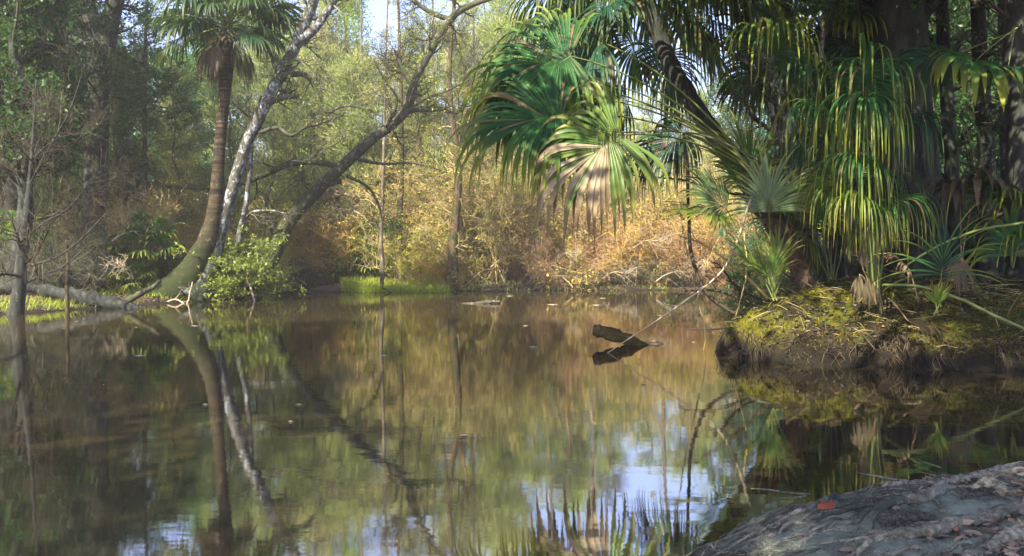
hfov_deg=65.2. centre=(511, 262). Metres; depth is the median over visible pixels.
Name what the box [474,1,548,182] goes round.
bare tree
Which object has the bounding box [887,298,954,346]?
dead fan
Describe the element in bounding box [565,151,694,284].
brush
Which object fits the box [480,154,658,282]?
brush
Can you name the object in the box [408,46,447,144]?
leafy tree
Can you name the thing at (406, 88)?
leafy tree
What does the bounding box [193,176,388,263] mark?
leafy bush
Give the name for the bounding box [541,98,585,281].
bare tree
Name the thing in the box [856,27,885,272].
slim tree
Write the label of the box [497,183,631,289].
brush
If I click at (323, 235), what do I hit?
brush
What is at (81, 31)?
evergreen tree
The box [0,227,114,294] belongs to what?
brush
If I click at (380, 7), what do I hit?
sky
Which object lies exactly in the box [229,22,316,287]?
leafy tree
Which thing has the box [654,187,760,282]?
brush
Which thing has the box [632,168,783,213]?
bare branch
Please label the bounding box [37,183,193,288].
brush
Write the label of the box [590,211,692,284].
brush
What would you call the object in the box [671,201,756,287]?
brush
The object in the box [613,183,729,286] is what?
brush
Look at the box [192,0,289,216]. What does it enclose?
leafy tree
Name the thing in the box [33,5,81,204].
evergreen tree
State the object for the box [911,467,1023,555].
shore leaf litter
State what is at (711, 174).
brush
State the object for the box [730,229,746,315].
vine
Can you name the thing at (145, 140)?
tree
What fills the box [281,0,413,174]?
leafy tree
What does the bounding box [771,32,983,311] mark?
fan palm
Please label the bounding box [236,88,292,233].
bare tree
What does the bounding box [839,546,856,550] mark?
fallen leaf
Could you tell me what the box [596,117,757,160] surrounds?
bare branch
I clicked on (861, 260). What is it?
dead fan
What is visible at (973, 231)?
leaf stalk
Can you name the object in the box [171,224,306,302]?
leafy bush
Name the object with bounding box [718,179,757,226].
leafy bush
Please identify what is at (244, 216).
pale sapling
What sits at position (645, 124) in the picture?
leafy tree
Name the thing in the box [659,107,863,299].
palmetto
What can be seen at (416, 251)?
leafy bush
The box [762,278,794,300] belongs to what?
leafy bush
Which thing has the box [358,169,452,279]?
leafy bush
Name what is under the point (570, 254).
fallen branch
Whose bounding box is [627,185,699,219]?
leafy bush
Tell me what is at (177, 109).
evergreen tree
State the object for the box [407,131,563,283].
brush
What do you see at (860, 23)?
shaded palm
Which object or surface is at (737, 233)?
brush
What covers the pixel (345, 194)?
fallen branch
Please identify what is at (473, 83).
cypress tree
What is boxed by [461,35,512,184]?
bare tree
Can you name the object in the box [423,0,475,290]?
cypress tree
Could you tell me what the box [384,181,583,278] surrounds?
leafy bush
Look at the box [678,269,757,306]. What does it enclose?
bare branch
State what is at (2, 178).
evergreen tree
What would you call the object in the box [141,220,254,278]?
brush
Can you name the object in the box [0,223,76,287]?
brush
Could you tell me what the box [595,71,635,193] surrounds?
bare tree
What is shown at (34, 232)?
palmetto
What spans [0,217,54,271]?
leafy bush
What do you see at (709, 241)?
brush
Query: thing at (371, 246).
leafy bush
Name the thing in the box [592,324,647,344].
snag
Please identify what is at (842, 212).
slim tree
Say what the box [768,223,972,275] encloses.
leafy bush
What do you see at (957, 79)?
evergreen tree
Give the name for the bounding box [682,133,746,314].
vine
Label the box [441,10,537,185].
leafy tree
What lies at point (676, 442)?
water
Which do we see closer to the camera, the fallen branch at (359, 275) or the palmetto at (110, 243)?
the palmetto at (110, 243)
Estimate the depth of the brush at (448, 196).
41.03 m
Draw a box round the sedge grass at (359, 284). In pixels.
[337,274,748,291]
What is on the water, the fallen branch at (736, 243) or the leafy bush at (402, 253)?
the fallen branch at (736, 243)
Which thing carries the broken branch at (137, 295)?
attached to the log at (94, 300)
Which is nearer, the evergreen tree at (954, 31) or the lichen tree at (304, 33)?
the evergreen tree at (954, 31)
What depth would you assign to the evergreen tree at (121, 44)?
39.71 m
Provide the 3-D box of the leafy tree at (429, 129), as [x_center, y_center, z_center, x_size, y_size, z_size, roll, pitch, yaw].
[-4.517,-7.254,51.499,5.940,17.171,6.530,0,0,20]
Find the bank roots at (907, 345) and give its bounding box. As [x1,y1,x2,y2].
[710,319,1023,372]
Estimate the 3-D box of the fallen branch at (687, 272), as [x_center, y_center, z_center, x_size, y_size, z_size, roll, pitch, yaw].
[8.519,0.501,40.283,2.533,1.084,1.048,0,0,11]
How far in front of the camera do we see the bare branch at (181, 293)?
27.60 m
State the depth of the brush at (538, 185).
48.83 m
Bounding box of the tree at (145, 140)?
[113,0,202,283]
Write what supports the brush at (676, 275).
on the ground at (337, 288)
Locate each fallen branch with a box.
[28,242,57,282]
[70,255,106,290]
[100,253,133,279]
[112,222,161,241]
[285,262,305,290]
[320,200,368,219]
[325,182,370,205]
[326,200,367,221]
[331,269,362,282]
[422,190,450,210]
[490,246,538,267]
[525,267,566,287]
[554,245,587,263]
[598,261,645,285]
[607,154,767,352]
[630,230,680,251]
[635,266,676,288]
[656,264,704,281]
[691,255,714,275]
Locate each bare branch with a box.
[167,282,192,302]
[241,265,254,300]
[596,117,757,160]
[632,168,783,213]
[658,0,825,175]
[676,224,768,298]
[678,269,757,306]
[705,253,765,302]
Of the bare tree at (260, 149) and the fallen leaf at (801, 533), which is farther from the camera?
the bare tree at (260, 149)
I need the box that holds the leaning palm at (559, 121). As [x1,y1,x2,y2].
[440,6,882,288]
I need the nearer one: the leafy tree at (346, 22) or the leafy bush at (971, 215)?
the leafy bush at (971, 215)
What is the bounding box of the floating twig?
[646,340,663,343]
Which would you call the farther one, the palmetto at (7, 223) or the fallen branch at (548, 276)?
the fallen branch at (548, 276)
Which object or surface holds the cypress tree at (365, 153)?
on the ground at (337, 288)
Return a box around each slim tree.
[791,0,872,276]
[795,29,872,260]
[813,38,872,268]
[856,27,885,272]
[911,0,1003,268]
[942,0,1005,276]
[958,0,1005,276]
[960,0,1023,277]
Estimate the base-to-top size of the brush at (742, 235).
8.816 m
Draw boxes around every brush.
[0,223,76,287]
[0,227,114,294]
[32,218,150,289]
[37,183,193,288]
[41,230,170,291]
[45,192,179,285]
[96,188,230,286]
[107,150,244,278]
[117,232,198,286]
[135,191,208,237]
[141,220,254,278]
[171,194,285,278]
[233,189,311,281]
[236,195,392,283]
[237,129,466,281]
[245,222,341,282]
[247,198,395,282]
[248,175,396,277]
[278,251,330,287]
[291,254,352,284]
[301,158,446,277]
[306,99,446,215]
[349,150,532,274]
[380,137,535,283]
[383,205,495,279]
[404,231,476,284]
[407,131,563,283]
[428,249,504,283]
[444,166,607,288]
[473,149,592,281]
[479,157,571,272]
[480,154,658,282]
[483,135,692,290]
[493,214,590,282]
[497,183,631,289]
[540,181,726,286]
[549,197,653,283]
[562,219,666,289]
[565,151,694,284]
[566,256,620,287]
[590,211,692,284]
[606,255,660,288]
[608,171,739,284]
[609,132,741,279]
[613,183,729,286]
[646,261,695,289]
[648,197,746,283]
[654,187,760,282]
[667,155,749,217]
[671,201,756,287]
[696,190,768,281]
[713,202,767,280]
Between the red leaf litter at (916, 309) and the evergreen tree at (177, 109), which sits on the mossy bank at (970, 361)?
the red leaf litter at (916, 309)
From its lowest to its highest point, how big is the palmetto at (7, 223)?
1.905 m
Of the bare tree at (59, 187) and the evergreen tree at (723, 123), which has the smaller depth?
the bare tree at (59, 187)
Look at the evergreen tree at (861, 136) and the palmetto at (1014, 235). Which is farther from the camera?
the evergreen tree at (861, 136)
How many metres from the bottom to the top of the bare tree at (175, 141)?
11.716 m
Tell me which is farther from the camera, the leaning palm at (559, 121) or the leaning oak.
the leaning oak
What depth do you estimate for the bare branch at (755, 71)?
13.19 m
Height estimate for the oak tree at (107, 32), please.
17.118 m
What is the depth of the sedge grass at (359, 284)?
39.06 m
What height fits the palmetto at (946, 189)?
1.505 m
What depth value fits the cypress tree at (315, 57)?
42.91 m
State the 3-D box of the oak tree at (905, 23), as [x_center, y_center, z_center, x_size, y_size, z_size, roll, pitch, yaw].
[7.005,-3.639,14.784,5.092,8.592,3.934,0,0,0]
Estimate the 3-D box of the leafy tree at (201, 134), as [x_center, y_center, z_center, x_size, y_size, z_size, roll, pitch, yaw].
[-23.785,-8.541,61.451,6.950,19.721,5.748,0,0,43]
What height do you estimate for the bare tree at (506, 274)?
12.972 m
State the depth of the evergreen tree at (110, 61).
28.87 m
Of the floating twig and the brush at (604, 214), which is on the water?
the floating twig
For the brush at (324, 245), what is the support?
on the ground at (337, 288)
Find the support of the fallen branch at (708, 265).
in the brush at (709, 241)
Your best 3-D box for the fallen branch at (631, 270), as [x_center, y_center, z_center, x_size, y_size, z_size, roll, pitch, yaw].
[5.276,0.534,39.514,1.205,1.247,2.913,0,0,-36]
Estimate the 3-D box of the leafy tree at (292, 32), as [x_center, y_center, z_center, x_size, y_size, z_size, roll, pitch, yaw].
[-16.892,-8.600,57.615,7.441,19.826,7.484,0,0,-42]
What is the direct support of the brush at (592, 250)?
on the ground at (337, 288)
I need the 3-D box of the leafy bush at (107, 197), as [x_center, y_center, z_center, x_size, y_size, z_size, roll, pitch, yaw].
[-19.314,-1.797,38.580,10.524,6.862,7.629,0,0,8]
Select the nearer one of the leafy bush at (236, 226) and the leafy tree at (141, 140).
the leafy bush at (236, 226)
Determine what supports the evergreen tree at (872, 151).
on the ground at (337, 288)
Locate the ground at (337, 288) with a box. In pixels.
[0,274,771,314]
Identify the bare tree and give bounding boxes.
[4,65,83,241]
[107,67,155,222]
[135,51,214,240]
[148,91,207,223]
[185,34,268,242]
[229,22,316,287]
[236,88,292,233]
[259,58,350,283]
[280,10,356,231]
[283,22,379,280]
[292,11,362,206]
[303,38,388,274]
[317,36,398,215]
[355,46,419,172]
[365,0,475,272]
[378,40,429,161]
[419,7,490,207]
[452,2,532,263]
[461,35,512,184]
[468,45,538,281]
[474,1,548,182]
[496,129,560,281]
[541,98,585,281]
[572,107,634,271]
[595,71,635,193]
[627,83,673,191]
[666,105,707,196]
[687,123,733,279]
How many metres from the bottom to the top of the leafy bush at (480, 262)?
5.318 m
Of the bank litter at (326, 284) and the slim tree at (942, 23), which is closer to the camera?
the slim tree at (942, 23)
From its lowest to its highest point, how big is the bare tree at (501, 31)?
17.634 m
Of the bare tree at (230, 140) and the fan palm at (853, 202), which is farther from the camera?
the bare tree at (230, 140)
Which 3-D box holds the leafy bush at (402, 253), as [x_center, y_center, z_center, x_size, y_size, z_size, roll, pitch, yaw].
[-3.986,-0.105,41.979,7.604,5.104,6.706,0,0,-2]
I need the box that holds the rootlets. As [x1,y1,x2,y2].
[686,476,1023,555]
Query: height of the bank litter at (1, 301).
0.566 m
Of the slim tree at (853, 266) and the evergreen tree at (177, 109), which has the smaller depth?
the slim tree at (853, 266)
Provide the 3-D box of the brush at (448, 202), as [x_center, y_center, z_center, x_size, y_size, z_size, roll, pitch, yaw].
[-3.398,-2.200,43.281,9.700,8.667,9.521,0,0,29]
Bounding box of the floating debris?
[56,294,683,384]
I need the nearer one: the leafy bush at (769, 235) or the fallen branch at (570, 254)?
the leafy bush at (769, 235)
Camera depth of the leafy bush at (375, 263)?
41.66 m
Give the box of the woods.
[4,104,721,224]
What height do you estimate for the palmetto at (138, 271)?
1.288 m
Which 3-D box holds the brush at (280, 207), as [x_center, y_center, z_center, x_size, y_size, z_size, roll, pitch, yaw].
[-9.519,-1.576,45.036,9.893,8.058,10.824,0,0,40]
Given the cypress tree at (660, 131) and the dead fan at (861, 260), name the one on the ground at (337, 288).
the cypress tree at (660, 131)
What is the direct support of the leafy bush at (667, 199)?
on the ground at (337, 288)
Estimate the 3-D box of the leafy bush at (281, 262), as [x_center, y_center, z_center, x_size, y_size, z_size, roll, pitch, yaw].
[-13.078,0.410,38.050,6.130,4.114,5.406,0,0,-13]
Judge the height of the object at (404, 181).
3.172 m
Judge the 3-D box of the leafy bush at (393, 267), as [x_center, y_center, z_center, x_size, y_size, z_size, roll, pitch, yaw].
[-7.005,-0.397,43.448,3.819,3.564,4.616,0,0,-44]
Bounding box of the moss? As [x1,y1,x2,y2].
[720,274,1023,353]
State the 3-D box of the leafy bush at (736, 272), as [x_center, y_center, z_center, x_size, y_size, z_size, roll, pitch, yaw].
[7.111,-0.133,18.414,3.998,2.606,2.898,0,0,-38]
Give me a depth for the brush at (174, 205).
36.67 m
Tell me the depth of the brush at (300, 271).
41.21 m
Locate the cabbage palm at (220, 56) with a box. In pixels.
[137,0,311,299]
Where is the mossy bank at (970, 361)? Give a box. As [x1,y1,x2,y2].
[715,275,1023,370]
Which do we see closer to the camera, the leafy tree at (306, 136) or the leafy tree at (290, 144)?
the leafy tree at (306, 136)
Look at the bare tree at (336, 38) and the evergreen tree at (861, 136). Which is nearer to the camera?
the evergreen tree at (861, 136)
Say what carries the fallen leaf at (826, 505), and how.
on the fallen log at (998, 513)
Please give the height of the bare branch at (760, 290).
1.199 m
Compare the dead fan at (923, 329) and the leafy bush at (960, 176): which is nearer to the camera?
the dead fan at (923, 329)
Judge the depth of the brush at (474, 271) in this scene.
41.30 m
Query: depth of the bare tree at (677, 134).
49.82 m
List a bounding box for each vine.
[673,159,705,349]
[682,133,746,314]
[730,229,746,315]
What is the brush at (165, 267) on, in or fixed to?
on the ground at (337, 288)
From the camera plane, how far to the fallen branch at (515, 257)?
41.55 m
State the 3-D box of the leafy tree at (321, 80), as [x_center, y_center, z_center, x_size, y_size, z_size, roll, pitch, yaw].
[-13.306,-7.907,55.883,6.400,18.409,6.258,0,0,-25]
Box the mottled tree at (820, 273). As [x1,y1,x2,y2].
[702,0,869,282]
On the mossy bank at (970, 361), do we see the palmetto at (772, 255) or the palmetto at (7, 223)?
the palmetto at (772, 255)
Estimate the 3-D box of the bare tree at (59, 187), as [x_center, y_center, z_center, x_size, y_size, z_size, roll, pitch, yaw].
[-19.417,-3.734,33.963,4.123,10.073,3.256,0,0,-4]
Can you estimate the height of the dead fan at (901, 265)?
0.648 m
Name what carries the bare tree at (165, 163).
on the ground at (337, 288)
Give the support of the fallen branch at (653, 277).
on the ground at (337, 288)
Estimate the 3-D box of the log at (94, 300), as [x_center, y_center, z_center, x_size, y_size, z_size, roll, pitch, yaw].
[-12.980,1.151,24.599,3.287,0.984,0.536,0,0,0]
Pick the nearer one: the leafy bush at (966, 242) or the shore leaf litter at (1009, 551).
the shore leaf litter at (1009, 551)
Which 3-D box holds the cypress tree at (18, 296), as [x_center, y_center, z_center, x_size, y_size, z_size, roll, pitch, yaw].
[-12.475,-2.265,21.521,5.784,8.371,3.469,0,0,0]
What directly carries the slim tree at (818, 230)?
on the mossy bank at (970, 361)
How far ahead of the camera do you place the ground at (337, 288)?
39.03 m
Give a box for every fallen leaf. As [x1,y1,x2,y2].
[795,532,806,534]
[817,501,835,509]
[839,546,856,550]
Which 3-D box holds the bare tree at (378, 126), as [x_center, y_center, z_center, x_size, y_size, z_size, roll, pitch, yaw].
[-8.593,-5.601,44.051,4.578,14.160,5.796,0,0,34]
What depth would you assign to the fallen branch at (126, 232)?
28.79 m
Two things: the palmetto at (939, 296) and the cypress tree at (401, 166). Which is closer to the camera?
the palmetto at (939, 296)
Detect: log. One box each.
[0,280,38,294]
[34,284,139,307]
[461,300,499,303]
[714,459,1023,555]
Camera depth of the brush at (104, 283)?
28.77 m
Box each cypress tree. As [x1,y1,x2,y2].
[0,22,153,314]
[282,0,335,283]
[352,1,380,192]
[372,0,430,282]
[423,0,445,280]
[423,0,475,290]
[454,0,489,281]
[649,22,680,209]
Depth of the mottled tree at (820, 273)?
14.30 m
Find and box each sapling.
[60,233,72,310]
[226,94,311,257]
[356,0,411,288]
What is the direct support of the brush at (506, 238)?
on the ground at (337, 288)
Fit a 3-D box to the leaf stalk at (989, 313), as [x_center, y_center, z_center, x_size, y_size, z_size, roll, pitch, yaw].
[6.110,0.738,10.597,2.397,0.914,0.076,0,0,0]
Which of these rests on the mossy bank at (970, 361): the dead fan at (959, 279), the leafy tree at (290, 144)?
the dead fan at (959, 279)
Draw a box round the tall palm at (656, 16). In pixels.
[494,0,805,234]
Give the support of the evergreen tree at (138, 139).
on the ground at (337, 288)
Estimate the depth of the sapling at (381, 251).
38.94 m
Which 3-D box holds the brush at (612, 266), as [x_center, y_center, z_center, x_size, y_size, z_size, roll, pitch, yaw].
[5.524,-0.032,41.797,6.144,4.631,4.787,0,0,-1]
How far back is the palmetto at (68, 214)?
33.40 m
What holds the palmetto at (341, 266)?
on the ground at (337, 288)
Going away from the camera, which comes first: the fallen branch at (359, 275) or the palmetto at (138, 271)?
the palmetto at (138, 271)
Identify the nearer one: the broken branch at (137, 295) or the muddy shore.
the muddy shore
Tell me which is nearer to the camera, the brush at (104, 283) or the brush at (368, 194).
the brush at (104, 283)
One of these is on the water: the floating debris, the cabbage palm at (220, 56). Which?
the floating debris
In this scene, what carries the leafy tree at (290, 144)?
on the ground at (337, 288)
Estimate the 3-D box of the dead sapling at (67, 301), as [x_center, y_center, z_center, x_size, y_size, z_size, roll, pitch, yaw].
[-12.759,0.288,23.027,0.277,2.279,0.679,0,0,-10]
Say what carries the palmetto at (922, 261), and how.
on the mossy bank at (970, 361)
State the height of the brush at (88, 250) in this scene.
3.411 m
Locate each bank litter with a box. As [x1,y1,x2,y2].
[0,284,265,312]
[279,279,764,289]
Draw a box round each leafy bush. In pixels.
[0,174,70,269]
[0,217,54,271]
[1,195,78,286]
[3,206,88,284]
[40,163,204,244]
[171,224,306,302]
[184,231,299,291]
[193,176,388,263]
[226,205,280,256]
[233,181,397,269]
[319,215,395,277]
[327,143,555,275]
[329,232,417,280]
[356,230,415,280]
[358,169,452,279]
[368,214,479,286]
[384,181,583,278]
[395,221,490,281]
[413,178,548,279]
[442,231,502,281]
[494,193,665,282]
[500,226,585,282]
[619,180,716,228]
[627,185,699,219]
[660,214,795,311]
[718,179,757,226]
[725,232,865,297]
[744,216,877,291]
[751,180,866,274]
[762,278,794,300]
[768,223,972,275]
[866,196,999,275]
[940,156,999,272]
[941,131,999,253]
[961,186,1004,273]
[962,187,999,246]
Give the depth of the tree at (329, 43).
46.11 m
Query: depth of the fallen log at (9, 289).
25.35 m
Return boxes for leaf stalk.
[882,284,1023,330]
[901,221,1023,269]
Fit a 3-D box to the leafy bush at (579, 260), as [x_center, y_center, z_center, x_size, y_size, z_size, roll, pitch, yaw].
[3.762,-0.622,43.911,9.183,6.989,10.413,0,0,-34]
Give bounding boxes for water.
[0,290,1023,555]
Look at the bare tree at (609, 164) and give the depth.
42.82 m
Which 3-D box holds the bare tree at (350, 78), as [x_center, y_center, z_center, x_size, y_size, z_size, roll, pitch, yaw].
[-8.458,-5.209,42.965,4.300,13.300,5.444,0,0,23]
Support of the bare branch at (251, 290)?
in the water
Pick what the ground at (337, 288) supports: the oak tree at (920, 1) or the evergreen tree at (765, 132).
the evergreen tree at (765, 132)
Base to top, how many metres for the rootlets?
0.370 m
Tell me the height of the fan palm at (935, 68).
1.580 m
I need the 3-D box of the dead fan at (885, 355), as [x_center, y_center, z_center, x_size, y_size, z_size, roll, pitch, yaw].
[4.818,1.114,10.503,0.604,0.523,0.216,0,0,36]
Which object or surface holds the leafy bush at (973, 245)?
on the mossy bank at (970, 361)
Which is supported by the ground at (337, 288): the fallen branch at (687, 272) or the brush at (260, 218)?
the brush at (260, 218)
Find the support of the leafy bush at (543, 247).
on the ground at (337, 288)
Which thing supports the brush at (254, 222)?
on the ground at (337, 288)
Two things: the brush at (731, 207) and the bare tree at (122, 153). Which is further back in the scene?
the brush at (731, 207)
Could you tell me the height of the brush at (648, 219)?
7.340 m
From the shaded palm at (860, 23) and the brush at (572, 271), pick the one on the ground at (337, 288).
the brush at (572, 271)
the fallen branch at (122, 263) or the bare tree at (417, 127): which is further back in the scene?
the bare tree at (417, 127)
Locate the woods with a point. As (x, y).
(378, 142)
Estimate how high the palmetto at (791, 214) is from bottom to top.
2.965 m
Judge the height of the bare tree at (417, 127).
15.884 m
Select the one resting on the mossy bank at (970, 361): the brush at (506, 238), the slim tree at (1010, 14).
the slim tree at (1010, 14)
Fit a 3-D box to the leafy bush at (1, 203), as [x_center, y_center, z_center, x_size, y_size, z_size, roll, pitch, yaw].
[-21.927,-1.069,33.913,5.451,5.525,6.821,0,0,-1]
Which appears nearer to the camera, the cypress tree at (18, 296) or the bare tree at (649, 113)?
the cypress tree at (18, 296)
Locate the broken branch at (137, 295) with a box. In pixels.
[123,280,160,301]
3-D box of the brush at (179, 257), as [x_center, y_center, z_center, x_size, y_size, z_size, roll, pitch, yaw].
[-14.035,-0.687,32.473,5.076,4.621,5.171,0,0,-24]
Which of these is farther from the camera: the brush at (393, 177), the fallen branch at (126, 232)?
the brush at (393, 177)
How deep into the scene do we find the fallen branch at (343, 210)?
42.08 m
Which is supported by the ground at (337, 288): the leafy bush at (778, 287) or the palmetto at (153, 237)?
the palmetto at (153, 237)
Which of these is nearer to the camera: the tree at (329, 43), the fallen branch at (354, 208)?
the fallen branch at (354, 208)
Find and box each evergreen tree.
[0,0,105,294]
[0,0,137,278]
[0,160,49,202]
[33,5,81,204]
[46,3,132,280]
[52,9,178,209]
[109,75,161,212]
[148,43,212,191]
[700,68,770,216]
[713,57,818,284]
[788,34,870,232]
[808,35,964,201]
[927,0,999,218]
[928,2,997,222]
[956,0,999,173]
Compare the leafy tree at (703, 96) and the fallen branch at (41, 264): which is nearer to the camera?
the fallen branch at (41, 264)
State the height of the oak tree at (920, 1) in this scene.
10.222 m
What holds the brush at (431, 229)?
on the ground at (337, 288)
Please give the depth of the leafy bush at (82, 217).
31.14 m
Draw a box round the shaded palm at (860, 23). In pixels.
[713,0,941,279]
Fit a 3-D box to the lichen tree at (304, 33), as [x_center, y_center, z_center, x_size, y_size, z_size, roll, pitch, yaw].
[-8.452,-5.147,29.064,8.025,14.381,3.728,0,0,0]
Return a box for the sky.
[3,0,820,189]
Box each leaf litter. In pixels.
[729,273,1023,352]
[799,273,1023,353]
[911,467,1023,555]
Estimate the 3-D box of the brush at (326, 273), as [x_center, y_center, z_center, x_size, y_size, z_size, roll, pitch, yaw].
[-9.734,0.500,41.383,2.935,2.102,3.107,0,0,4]
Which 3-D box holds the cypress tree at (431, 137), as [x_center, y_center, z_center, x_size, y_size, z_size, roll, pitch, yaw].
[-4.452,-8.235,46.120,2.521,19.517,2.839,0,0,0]
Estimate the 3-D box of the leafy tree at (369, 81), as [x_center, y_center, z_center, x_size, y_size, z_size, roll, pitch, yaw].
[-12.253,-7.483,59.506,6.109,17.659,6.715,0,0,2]
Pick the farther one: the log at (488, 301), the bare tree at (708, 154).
the bare tree at (708, 154)
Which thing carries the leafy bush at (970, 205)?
on the mossy bank at (970, 361)
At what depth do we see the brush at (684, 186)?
42.09 m
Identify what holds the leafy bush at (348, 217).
on the ground at (337, 288)
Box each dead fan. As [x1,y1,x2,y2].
[850,247,874,300]
[853,327,903,365]
[883,252,917,297]
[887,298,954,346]
[945,256,975,294]
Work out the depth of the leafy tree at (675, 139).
59.74 m
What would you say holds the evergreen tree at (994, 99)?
on the ground at (337, 288)
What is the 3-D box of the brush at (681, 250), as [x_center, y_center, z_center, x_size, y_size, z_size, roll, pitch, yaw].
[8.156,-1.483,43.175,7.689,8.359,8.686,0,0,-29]
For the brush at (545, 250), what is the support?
on the ground at (337, 288)
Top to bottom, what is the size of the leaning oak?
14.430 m
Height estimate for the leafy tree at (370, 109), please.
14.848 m
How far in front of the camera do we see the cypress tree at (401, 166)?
40.88 m
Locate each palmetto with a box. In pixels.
[0,206,45,246]
[0,206,54,256]
[1,176,81,221]
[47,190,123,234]
[79,230,132,265]
[88,205,186,269]
[103,259,160,292]
[314,242,373,276]
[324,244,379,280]
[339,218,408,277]
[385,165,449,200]
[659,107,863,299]
[721,228,804,300]
[742,128,831,253]
[753,127,889,280]
[874,193,1008,306]
[919,170,1023,262]
[921,277,952,314]
[956,179,1023,267]
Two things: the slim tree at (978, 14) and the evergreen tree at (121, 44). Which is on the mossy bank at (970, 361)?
the slim tree at (978, 14)
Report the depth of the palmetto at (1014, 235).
12.45 m
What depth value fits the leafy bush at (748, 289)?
22.95 m
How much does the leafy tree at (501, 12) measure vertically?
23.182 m
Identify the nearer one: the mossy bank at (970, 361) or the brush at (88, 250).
the mossy bank at (970, 361)
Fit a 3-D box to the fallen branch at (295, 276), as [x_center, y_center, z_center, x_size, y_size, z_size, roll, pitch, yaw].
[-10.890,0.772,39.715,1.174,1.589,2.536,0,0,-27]
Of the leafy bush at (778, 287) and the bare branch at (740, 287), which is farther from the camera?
the leafy bush at (778, 287)
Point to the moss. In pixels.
(836, 292)
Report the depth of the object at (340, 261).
41.27 m
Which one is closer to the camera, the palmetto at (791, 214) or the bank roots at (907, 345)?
the bank roots at (907, 345)
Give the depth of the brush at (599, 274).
40.85 m
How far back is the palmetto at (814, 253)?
14.09 m
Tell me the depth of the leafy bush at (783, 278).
20.62 m
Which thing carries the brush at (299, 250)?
on the ground at (337, 288)
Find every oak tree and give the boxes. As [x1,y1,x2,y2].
[5,0,208,285]
[788,0,954,278]
[866,0,952,12]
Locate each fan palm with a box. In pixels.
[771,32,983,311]
[888,27,1023,111]
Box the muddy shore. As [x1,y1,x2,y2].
[689,475,1023,555]
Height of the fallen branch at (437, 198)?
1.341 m
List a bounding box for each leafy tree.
[133,44,212,220]
[133,105,157,195]
[153,7,265,212]
[186,36,228,209]
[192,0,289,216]
[253,8,302,190]
[271,77,319,209]
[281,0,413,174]
[284,24,360,168]
[332,46,381,156]
[350,77,391,173]
[380,50,430,169]
[394,19,478,169]
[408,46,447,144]
[441,0,534,180]
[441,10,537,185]
[471,12,526,179]
[623,113,657,191]
[655,92,697,204]
[683,64,736,198]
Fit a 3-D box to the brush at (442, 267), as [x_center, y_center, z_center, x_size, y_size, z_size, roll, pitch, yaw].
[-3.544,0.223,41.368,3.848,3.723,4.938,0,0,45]
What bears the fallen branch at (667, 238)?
in the brush at (632, 246)
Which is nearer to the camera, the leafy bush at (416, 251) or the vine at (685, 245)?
the vine at (685, 245)
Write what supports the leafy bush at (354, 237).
on the ground at (337, 288)
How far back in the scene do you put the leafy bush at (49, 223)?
31.85 m
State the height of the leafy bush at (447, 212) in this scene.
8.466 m
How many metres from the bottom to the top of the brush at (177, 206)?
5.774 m
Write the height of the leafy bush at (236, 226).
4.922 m
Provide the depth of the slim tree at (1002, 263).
16.36 m
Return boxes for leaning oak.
[160,0,491,293]
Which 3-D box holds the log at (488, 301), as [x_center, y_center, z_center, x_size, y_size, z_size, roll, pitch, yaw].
[-1.202,1.413,27.298,1.615,0.290,0.184,0,0,0]
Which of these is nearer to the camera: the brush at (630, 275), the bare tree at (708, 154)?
the brush at (630, 275)
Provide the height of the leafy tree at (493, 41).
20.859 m
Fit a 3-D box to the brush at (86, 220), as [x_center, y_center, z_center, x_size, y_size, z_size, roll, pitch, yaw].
[-16.584,-0.548,32.780,6.494,4.834,5.935,0,0,35]
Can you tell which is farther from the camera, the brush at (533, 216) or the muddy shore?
the brush at (533, 216)
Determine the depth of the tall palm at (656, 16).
14.86 m
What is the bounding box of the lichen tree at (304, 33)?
[176,0,382,301]
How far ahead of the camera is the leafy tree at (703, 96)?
56.35 m
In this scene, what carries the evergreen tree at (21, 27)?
on the bank litter at (1, 301)

